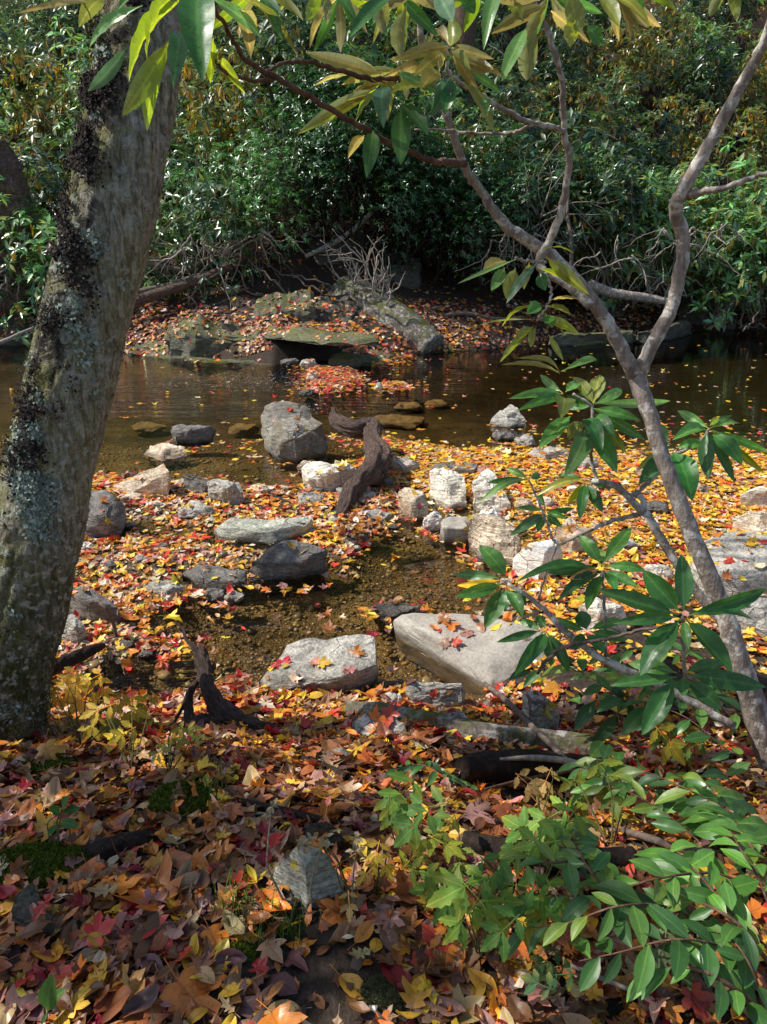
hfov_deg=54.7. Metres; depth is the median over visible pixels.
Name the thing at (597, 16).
rhododendron bush
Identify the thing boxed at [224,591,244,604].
rock
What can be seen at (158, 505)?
rock
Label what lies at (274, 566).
rock
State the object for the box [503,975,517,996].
fallen leaf
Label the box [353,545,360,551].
rock
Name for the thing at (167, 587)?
rock
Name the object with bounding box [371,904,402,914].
fallen leaf
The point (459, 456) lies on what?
leaf litter
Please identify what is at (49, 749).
fallen leaf
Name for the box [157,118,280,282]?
laurel bush
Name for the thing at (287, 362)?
rock
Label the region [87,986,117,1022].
fallen leaf
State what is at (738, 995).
doghobble shrub
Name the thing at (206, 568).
fallen leaf
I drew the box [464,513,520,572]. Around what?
rock
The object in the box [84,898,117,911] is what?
fallen leaf
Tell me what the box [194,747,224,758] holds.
fallen leaf
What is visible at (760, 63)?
rhododendron bush
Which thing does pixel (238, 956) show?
fallen leaf
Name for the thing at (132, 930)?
fallen leaf
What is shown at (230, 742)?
fallen leaf
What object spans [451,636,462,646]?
fallen leaf
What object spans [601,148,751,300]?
rhododendron bush
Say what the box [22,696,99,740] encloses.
grass tuft
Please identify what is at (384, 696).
fallen leaf
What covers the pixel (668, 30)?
rhododendron bush
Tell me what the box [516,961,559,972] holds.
fallen leaf
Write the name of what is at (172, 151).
rhododendron bush
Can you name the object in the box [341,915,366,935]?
fallen leaf
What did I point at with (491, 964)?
fallen leaf
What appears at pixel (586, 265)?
bush
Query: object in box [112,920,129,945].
fallen leaf
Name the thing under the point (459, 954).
fallen leaf
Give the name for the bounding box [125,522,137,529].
rock
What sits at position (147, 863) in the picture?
fallen leaf
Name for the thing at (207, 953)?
fallen leaf
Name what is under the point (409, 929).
fallen leaf
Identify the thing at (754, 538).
fallen leaf
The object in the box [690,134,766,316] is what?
rhododendron bush
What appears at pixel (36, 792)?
fallen leaf
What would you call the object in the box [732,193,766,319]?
rhododendron bush
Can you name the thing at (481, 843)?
log
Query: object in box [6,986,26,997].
fallen leaf
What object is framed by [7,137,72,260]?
rhododendron bush
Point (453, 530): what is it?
rock
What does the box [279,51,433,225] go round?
hemlock bush
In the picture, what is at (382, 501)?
rock
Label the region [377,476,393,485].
rock
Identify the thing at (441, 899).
yellowroot
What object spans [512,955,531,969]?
fallen leaf
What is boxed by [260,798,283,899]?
dry stalk
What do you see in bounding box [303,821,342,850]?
rock
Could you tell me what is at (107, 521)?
fallen leaf
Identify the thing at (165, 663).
fallen leaf
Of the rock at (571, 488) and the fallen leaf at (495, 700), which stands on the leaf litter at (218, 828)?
the fallen leaf at (495, 700)
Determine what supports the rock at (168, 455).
on the ground
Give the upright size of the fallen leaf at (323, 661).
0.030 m
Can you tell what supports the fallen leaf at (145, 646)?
on the leaf litter at (459, 456)
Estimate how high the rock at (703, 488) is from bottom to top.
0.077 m
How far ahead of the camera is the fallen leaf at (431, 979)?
1.49 m
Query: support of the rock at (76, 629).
on the ground
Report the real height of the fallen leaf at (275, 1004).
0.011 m
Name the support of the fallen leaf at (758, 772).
on the leaf litter at (218, 828)
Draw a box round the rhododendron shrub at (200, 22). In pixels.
[16,0,766,772]
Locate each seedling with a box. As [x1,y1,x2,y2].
[38,973,65,1023]
[47,796,79,846]
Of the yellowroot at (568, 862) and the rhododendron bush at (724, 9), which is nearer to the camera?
the yellowroot at (568, 862)
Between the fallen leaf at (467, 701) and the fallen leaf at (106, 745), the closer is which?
the fallen leaf at (106, 745)
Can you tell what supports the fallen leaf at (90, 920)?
on the leaf litter at (218, 828)
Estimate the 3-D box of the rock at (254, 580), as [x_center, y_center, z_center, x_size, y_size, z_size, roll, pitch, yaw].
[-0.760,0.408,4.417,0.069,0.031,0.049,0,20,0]
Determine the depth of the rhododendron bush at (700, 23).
23.75 m
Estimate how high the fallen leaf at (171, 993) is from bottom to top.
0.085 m
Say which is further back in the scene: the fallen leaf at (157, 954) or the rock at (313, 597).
the rock at (313, 597)
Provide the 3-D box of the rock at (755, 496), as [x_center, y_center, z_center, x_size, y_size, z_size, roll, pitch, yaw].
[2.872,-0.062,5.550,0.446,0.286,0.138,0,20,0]
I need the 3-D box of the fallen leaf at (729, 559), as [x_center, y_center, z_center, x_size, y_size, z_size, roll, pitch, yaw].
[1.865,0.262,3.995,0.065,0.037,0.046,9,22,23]
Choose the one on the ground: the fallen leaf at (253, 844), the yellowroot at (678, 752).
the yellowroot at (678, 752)
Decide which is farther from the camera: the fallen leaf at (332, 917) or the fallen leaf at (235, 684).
the fallen leaf at (235, 684)
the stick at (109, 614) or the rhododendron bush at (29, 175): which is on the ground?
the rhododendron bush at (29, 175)
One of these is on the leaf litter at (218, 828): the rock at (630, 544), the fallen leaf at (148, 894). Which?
the fallen leaf at (148, 894)
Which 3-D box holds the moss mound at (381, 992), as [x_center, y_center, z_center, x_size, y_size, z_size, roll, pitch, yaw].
[-0.002,0.951,1.458,0.134,0.066,0.100,0,20,0]
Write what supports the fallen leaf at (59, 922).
on the leaf litter at (218, 828)
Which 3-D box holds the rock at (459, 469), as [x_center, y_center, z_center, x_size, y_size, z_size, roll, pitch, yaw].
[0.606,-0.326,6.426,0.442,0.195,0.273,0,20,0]
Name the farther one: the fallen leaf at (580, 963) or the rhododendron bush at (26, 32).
the rhododendron bush at (26, 32)
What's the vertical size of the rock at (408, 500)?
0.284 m
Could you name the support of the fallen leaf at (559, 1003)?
on the leaf litter at (218, 828)
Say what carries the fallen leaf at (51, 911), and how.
on the rock at (21, 913)
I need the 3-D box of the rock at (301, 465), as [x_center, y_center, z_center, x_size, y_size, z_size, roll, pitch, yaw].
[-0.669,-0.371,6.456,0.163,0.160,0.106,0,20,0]
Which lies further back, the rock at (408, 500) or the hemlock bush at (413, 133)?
the hemlock bush at (413, 133)
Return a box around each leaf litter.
[0,159,766,362]
[0,656,766,1023]
[9,310,766,696]
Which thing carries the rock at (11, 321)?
on the ground
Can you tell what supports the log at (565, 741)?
on the ground
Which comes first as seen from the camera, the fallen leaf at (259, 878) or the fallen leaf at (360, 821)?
the fallen leaf at (259, 878)
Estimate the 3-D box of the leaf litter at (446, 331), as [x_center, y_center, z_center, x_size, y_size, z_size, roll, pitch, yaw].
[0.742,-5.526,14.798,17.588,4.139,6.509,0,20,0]
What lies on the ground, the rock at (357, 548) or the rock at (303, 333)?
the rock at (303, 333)
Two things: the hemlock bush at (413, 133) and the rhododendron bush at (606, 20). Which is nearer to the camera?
the hemlock bush at (413, 133)
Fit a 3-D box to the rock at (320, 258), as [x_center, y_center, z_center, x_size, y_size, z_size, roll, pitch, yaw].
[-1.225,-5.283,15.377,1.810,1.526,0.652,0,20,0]
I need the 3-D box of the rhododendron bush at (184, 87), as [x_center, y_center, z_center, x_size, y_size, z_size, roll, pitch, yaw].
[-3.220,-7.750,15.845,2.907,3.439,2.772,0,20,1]
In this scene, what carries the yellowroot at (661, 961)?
on the ground
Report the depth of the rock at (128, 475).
6.16 m
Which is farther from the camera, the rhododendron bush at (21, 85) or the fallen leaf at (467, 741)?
the rhododendron bush at (21, 85)
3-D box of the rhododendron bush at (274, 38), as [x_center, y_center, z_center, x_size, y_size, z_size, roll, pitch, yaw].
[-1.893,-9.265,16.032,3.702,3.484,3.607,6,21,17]
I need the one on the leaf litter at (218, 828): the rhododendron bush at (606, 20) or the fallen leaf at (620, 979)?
the fallen leaf at (620, 979)
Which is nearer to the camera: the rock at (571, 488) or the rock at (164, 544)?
the rock at (164, 544)
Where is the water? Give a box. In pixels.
[0,330,766,693]
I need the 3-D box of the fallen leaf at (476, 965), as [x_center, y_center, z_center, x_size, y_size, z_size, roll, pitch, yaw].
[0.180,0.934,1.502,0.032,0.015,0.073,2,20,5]
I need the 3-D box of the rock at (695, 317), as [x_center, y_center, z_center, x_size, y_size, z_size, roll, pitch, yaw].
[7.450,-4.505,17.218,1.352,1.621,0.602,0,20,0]
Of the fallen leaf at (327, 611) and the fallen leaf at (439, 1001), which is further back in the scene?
the fallen leaf at (327, 611)
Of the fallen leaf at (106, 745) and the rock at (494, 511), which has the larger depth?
the rock at (494, 511)
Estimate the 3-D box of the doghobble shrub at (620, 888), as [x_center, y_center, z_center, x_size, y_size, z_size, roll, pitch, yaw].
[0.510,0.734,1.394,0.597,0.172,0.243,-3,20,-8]
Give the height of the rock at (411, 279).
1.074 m
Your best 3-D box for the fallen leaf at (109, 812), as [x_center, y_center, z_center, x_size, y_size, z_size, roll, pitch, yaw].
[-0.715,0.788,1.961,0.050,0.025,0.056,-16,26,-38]
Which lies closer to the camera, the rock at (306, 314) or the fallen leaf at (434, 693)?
the fallen leaf at (434, 693)
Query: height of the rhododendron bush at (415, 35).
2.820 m
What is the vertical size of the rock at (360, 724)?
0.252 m
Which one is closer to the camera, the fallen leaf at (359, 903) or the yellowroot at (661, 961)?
the yellowroot at (661, 961)
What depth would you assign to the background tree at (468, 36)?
17.88 m
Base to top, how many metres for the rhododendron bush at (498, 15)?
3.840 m
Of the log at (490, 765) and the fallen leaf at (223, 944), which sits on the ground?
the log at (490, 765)
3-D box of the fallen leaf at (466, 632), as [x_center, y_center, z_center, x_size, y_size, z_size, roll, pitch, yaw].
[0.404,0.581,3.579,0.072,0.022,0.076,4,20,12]
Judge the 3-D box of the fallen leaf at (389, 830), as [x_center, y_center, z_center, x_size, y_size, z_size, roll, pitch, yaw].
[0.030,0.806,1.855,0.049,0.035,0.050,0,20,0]
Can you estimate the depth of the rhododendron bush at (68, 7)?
23.50 m
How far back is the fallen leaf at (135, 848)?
1.79 m
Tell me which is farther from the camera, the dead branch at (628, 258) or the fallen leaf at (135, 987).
the dead branch at (628, 258)
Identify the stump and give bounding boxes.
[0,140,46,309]
[173,621,286,732]
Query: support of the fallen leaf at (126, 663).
on the leaf litter at (459, 456)
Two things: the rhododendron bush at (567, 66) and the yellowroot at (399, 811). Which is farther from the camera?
the rhododendron bush at (567, 66)
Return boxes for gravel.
[0,439,697,695]
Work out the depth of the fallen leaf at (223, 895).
1.64 m
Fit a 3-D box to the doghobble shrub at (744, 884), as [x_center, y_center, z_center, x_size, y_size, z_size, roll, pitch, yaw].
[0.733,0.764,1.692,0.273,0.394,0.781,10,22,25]
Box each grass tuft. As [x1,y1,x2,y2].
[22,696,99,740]
[170,762,236,810]
[195,863,278,932]
[220,894,307,956]
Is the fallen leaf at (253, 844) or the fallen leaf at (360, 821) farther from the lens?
the fallen leaf at (360, 821)
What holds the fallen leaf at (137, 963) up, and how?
on the leaf litter at (218, 828)
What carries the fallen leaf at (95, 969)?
on the leaf litter at (218, 828)
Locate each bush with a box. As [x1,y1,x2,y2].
[0,0,43,44]
[0,3,70,103]
[0,12,72,142]
[0,21,15,93]
[0,42,79,178]
[0,87,29,144]
[0,130,63,243]
[0,175,59,346]
[0,202,46,319]
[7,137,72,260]
[21,0,99,116]
[23,159,59,244]
[32,0,80,25]
[43,57,182,176]
[46,9,185,143]
[56,180,202,309]
[144,144,260,308]
[156,120,214,239]
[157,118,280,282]
[170,58,290,228]
[171,50,240,181]
[178,8,243,104]
[193,127,334,295]
[205,41,306,172]
[222,0,391,165]
[226,93,351,242]
[229,0,324,70]
[239,43,378,196]
[261,15,379,159]
[263,100,392,244]
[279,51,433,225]
[312,1,421,92]
[333,91,484,248]
[335,7,428,47]
[348,126,470,268]
[351,81,467,206]
[382,15,476,164]
[383,18,476,125]
[385,129,522,277]
[407,0,522,88]
[409,89,538,253]
[428,157,554,292]
[433,0,523,52]
[433,122,535,264]
[435,71,570,223]
[457,122,593,267]
[476,57,558,170]
[479,107,618,280]
[488,27,595,151]
[533,76,628,185]
[533,152,623,285]
[535,139,670,291]
[537,11,615,120]
[541,0,605,55]
[559,236,643,292]
[563,130,747,311]
[566,56,656,160]
[577,147,714,293]
[583,0,628,41]
[588,110,701,205]
[601,22,673,118]
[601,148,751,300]
[609,0,696,94]
[643,0,721,58]
[645,181,746,310]
[647,92,734,186]
[655,32,759,144]
[655,163,766,300]
[668,4,762,97]
[668,169,766,332]
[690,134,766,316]
[692,0,766,52]
[702,185,763,275]
[715,48,766,157]
[725,103,766,213]
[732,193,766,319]
[743,28,766,107]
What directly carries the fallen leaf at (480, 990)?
on the leaf litter at (218, 828)
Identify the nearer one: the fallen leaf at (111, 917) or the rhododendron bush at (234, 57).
the fallen leaf at (111, 917)
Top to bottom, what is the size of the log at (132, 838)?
0.075 m
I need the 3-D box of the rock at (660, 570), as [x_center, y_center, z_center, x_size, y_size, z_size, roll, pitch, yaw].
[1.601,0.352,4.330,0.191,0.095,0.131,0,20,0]
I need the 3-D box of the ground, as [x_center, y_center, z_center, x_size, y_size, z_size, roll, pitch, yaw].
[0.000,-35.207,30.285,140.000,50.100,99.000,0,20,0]
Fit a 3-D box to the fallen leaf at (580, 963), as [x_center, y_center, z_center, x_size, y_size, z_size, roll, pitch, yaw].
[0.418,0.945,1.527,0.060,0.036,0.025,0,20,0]
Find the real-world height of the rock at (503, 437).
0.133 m
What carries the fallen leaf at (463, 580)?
on the water
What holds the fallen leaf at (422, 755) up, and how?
on the leaf litter at (218, 828)
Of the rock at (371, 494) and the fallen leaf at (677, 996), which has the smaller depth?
the fallen leaf at (677, 996)
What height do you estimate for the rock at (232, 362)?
0.394 m
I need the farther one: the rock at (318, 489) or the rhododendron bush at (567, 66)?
the rhododendron bush at (567, 66)
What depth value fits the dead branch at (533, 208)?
14.89 m
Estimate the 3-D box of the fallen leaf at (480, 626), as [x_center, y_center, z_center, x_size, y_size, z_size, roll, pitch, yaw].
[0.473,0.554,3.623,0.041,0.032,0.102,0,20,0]
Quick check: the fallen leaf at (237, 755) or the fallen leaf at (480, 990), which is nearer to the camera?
the fallen leaf at (480, 990)
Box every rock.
[0,310,35,356]
[11,882,53,944]
[61,614,86,644]
[68,586,119,623]
[81,541,92,550]
[85,490,125,538]
[102,560,116,567]
[112,463,170,496]
[114,659,130,667]
[119,640,133,649]
[120,492,141,499]
[124,472,136,478]
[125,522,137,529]
[127,340,257,368]
[132,421,166,432]
[134,555,146,561]
[140,650,153,658]
[144,442,186,468]
[145,580,185,596]
[154,502,164,508]
[156,542,171,546]
[164,314,260,367]
[171,424,215,446]
[174,478,183,484]
[178,500,215,518]
[181,564,246,600]
[184,473,208,493]
[192,546,199,550]
[205,588,224,604]
[207,479,244,505]
[213,517,312,549]
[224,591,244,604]
[228,423,259,435]
[249,503,263,509]
[250,483,272,493]
[250,540,327,595]
[250,577,260,583]
[253,290,316,322]
[260,634,377,693]
[261,401,328,469]
[264,321,378,345]
[271,844,344,908]
[280,358,298,367]
[280,485,289,490]
[297,460,311,476]
[297,492,324,503]
[299,389,315,396]
[300,359,316,371]
[301,461,355,492]
[303,218,365,264]
[303,591,329,603]
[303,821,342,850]
[306,370,318,384]
[313,487,323,493]
[315,294,360,322]
[327,517,337,521]
[328,350,396,369]
[330,747,350,763]
[336,487,375,500]
[351,712,406,737]
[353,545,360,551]
[360,509,392,520]
[372,603,420,631]
[374,382,382,393]
[374,413,424,430]
[375,497,388,503]
[377,251,421,288]
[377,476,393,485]
[382,692,401,703]
[386,524,400,529]
[389,456,419,472]
[393,613,545,694]
[394,402,422,412]
[398,487,428,530]
[406,681,464,709]
[423,399,448,408]
[423,511,442,535]
[429,467,466,516]
[430,462,478,474]
[435,711,466,717]
[439,516,468,554]
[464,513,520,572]
[472,469,510,512]
[475,553,484,562]
[478,699,489,705]
[479,509,500,517]
[490,404,525,435]
[492,431,514,442]
[499,578,512,586]
[512,538,562,580]
[514,434,536,446]
[514,497,532,509]
[521,690,559,729]
[528,446,568,459]
[536,497,553,506]
[548,330,638,354]
[554,517,595,554]
[567,485,576,492]
[578,597,626,634]
[580,457,598,468]
[589,282,625,316]
[624,539,638,549]
[627,467,642,473]
[635,320,692,344]
[643,564,672,578]
[646,501,668,513]
[678,281,735,330]
[690,531,766,596]
[697,483,711,491]
[732,511,766,533]
[735,593,766,635]
[740,486,766,506]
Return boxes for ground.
[0,0,766,1023]
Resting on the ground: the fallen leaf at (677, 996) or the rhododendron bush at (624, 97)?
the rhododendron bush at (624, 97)
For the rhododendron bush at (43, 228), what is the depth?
13.99 m
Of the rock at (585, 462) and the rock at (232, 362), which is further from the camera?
the rock at (232, 362)
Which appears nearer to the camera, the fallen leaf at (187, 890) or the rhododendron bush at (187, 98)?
the fallen leaf at (187, 890)
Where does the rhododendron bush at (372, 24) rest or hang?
on the ground
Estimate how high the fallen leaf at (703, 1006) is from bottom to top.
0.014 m
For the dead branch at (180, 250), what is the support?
on the leaf litter at (446, 331)
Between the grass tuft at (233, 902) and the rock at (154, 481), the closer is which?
the grass tuft at (233, 902)
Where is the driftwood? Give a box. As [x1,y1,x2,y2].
[328,406,392,515]
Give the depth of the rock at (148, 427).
8.77 m
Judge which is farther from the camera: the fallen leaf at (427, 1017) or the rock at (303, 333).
the rock at (303, 333)
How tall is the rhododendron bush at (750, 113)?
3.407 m
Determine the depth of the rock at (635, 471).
6.32 m
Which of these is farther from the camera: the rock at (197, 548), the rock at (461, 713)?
the rock at (197, 548)
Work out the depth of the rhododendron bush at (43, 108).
18.35 m
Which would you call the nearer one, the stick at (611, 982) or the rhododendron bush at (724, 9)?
the stick at (611, 982)
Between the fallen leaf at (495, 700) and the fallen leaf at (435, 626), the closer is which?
the fallen leaf at (495, 700)
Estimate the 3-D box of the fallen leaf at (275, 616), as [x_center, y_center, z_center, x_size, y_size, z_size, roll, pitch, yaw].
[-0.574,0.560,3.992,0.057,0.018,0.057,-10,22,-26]
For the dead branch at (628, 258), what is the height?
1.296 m
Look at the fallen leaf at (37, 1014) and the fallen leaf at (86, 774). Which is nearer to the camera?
the fallen leaf at (37, 1014)
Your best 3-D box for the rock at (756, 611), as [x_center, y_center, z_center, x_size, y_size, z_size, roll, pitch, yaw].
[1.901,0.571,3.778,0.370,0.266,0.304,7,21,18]
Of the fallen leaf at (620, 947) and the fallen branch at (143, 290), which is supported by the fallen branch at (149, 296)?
the fallen branch at (143, 290)
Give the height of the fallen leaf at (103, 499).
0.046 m
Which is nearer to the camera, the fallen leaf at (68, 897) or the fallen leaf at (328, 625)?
the fallen leaf at (68, 897)
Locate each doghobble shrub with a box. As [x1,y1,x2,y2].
[384,758,480,791]
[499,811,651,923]
[502,851,766,961]
[509,642,731,713]
[551,762,701,841]
[567,679,766,845]
[571,904,766,1009]
[626,768,766,1023]
[633,794,766,949]
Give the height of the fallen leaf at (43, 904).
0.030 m
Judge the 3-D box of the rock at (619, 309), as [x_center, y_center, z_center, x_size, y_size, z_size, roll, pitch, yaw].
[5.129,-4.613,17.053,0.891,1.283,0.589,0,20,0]
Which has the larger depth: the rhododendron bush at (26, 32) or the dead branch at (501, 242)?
the rhododendron bush at (26, 32)
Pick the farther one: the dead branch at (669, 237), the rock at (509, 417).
the dead branch at (669, 237)
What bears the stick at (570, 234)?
attached to the dead branch at (533, 208)
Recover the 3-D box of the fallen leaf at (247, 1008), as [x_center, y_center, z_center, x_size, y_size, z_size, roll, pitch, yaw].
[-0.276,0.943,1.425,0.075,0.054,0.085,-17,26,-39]
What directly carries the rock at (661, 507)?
on the ground
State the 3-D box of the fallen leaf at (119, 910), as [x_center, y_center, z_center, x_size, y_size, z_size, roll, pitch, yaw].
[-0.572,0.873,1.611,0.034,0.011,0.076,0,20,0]
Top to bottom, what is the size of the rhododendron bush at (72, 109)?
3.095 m
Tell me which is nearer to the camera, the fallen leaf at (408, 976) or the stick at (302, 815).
the fallen leaf at (408, 976)
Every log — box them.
[82,829,158,860]
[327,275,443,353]
[345,700,594,754]
[454,748,629,788]
[462,830,637,872]
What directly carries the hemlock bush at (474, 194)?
on the ground
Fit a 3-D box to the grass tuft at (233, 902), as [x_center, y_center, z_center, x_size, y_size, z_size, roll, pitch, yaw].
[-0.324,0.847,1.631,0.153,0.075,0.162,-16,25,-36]
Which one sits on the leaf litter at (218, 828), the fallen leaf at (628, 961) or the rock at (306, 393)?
the fallen leaf at (628, 961)
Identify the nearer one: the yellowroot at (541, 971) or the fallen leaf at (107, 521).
the yellowroot at (541, 971)
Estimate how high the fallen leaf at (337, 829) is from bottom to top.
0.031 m
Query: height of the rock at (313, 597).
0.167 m
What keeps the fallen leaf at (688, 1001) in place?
on the leaf litter at (218, 828)
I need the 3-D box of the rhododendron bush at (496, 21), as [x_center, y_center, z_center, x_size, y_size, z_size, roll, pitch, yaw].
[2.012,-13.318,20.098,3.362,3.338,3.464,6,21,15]
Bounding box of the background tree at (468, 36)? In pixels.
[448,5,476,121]
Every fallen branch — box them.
[134,233,266,307]
[138,271,206,293]
[146,255,217,272]
[304,205,377,258]
[428,305,523,326]
[588,279,666,304]
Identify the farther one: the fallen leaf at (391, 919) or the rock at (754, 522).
the rock at (754, 522)
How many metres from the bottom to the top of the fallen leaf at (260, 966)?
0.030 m
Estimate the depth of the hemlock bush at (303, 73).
14.54 m
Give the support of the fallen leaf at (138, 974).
on the leaf litter at (218, 828)
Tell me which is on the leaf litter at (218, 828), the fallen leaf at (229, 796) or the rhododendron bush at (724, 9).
the fallen leaf at (229, 796)
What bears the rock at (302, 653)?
on the ground
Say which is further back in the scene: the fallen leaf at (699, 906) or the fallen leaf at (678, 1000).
the fallen leaf at (699, 906)
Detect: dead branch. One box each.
[0,266,43,316]
[144,234,244,305]
[217,229,307,277]
[320,227,404,303]
[454,223,576,285]
[463,131,621,248]
[573,235,664,302]
[623,223,754,279]
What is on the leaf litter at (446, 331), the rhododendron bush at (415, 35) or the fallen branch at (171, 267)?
the fallen branch at (171, 267)
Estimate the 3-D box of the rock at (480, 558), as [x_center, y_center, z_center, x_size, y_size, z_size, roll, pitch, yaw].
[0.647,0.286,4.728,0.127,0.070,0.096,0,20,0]
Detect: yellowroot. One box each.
[48,666,129,744]
[78,694,154,767]
[148,721,204,771]
[297,832,365,922]
[355,839,394,894]
[374,771,447,869]
[399,811,476,893]
[408,864,524,961]
[473,852,572,947]
[497,795,585,892]
[513,765,559,814]
[520,944,580,999]
[559,757,637,845]
[645,718,705,772]
[651,920,699,990]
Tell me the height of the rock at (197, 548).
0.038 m
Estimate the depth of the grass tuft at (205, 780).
2.04 m
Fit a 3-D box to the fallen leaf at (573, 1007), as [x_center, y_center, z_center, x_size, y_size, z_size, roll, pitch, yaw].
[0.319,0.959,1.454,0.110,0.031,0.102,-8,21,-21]
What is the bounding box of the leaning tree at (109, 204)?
[0,0,181,744]
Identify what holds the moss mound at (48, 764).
on the ground
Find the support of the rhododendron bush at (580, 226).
on the ground
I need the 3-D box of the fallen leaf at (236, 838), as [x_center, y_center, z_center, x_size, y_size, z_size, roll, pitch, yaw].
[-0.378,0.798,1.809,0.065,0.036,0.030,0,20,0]
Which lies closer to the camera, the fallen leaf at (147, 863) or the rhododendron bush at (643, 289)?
the fallen leaf at (147, 863)
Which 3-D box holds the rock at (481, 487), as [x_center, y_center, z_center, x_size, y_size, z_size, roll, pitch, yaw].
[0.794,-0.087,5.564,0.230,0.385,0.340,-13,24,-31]
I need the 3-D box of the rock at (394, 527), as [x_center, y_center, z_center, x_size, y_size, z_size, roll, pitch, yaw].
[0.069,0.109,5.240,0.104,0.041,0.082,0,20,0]
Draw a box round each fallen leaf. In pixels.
[4,959,33,988]
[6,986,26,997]
[19,790,41,796]
[19,1004,48,1023]
[25,907,57,928]
[28,892,37,919]
[32,880,55,921]
[33,728,67,763]
[39,945,71,973]
[44,918,60,938]
[48,965,86,979]
[55,914,66,927]
[62,883,91,912]
[70,894,90,906]
[72,988,89,1009]
[75,911,98,946]
[79,767,103,783]
[79,769,104,784]
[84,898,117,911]
[86,959,97,980]
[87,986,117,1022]
[89,961,145,1021]
[89,993,95,1002]
[92,737,129,756]
[100,496,108,502]
[101,950,118,972]
[102,803,123,817]
[103,904,131,929]
[105,516,112,523]
[108,644,112,660]
[112,901,124,927]
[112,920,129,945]
[119,846,139,857]
[119,974,144,1011]
[121,658,133,668]
[126,923,142,950]
[132,955,142,969]
[133,910,163,926]
[134,949,162,972]
[135,641,144,649]
[138,886,168,911]
[138,938,173,954]
[140,640,150,651]
[143,849,162,870]
[147,862,159,874]
[150,933,161,969]
[159,958,225,1020]
[161,939,178,963]
[162,661,168,667]
[165,831,185,849]
[169,921,199,951]
[170,946,192,963]
[173,907,201,928]
[176,882,191,895]
[177,509,186,515]
[187,780,199,799]
[191,763,210,777]
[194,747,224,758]
[196,562,210,571]
[201,950,210,966]
[206,742,233,758]
[212,938,229,965]
[213,771,233,783]
[214,843,242,869]
[215,886,239,907]
[215,948,246,965]
[218,795,231,804]
[222,869,251,903]
[225,740,235,750]
[227,679,243,693]
[227,763,240,771]
[228,746,251,762]
[228,836,239,843]
[231,977,259,1022]
[232,675,244,681]
[247,865,274,883]
[248,837,268,853]
[248,955,268,976]
[258,902,274,926]
[268,999,310,1011]
[271,614,281,619]
[271,661,280,668]
[274,774,296,786]
[278,790,294,798]
[281,947,308,972]
[285,860,298,870]
[287,542,295,548]
[317,656,332,667]
[319,893,346,924]
[321,620,336,633]
[323,608,332,618]
[329,691,341,702]
[330,823,342,832]
[341,822,354,849]
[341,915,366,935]
[342,665,358,673]
[342,894,368,913]
[343,802,364,811]
[344,791,359,806]
[348,644,364,656]
[348,920,374,949]
[350,812,362,831]
[354,902,373,927]
[357,840,381,871]
[367,849,388,868]
[367,907,382,926]
[368,705,388,733]
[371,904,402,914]
[371,917,384,924]
[373,917,400,951]
[375,704,399,726]
[377,902,404,929]
[380,694,393,698]
[387,827,396,837]
[395,1009,422,1018]
[397,971,425,1005]
[399,974,433,1019]
[405,925,415,932]
[406,1001,437,1023]
[410,921,457,978]
[411,986,454,1023]
[412,961,430,981]
[418,752,429,762]
[425,974,449,996]
[427,623,439,629]
[429,688,440,698]
[434,994,441,1015]
[434,995,465,1015]
[437,611,451,622]
[438,636,450,647]
[439,971,453,998]
[442,616,460,631]
[446,738,468,751]
[446,940,458,963]
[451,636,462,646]
[456,547,466,551]
[457,577,468,582]
[457,950,465,966]
[459,628,473,637]
[464,699,472,704]
[465,959,479,990]
[465,982,485,996]
[476,619,484,632]
[484,707,493,713]
[485,698,503,704]
[486,957,508,974]
[496,948,517,977]
[497,943,524,970]
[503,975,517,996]
[506,963,530,987]
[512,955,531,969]
[514,969,542,995]
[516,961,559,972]
[523,981,580,1015]
[540,698,556,718]
[553,990,568,1016]
[570,980,605,1023]
[574,954,608,963]
[574,961,585,972]
[613,963,633,1009]
[617,942,635,969]
[622,954,633,974]
[626,917,651,947]
[652,970,686,1014]
[673,983,681,1001]
[678,978,701,995]
[679,982,714,1022]
[692,992,708,1013]
[695,903,719,921]
[702,961,723,987]
[723,556,734,563]
[724,759,762,784]
[727,843,746,851]
[748,535,757,541]
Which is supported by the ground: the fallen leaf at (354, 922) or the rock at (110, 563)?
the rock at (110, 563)
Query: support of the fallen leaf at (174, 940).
on the leaf litter at (218, 828)
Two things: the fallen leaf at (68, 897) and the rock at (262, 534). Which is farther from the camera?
the rock at (262, 534)
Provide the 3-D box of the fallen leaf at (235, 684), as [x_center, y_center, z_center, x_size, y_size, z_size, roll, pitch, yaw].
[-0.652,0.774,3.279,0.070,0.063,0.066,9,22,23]
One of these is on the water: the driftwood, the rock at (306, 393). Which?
the rock at (306, 393)
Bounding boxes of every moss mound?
[0,840,106,887]
[23,752,78,772]
[146,779,215,817]
[229,940,259,962]
[356,975,406,1013]
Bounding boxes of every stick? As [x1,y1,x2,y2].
[0,327,33,344]
[52,643,105,676]
[96,599,117,635]
[233,797,357,827]
[298,754,349,780]
[483,682,567,757]
[484,766,636,789]
[500,755,626,782]
[566,193,572,265]
[570,963,654,998]
[620,826,715,854]
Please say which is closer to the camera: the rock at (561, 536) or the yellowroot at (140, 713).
the yellowroot at (140, 713)
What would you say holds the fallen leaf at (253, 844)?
on the leaf litter at (218, 828)
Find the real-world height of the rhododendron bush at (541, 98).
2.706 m
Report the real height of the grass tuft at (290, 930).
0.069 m
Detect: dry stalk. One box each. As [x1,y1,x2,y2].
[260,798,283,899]
[296,832,334,901]
[345,831,362,898]
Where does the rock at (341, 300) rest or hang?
on the ground

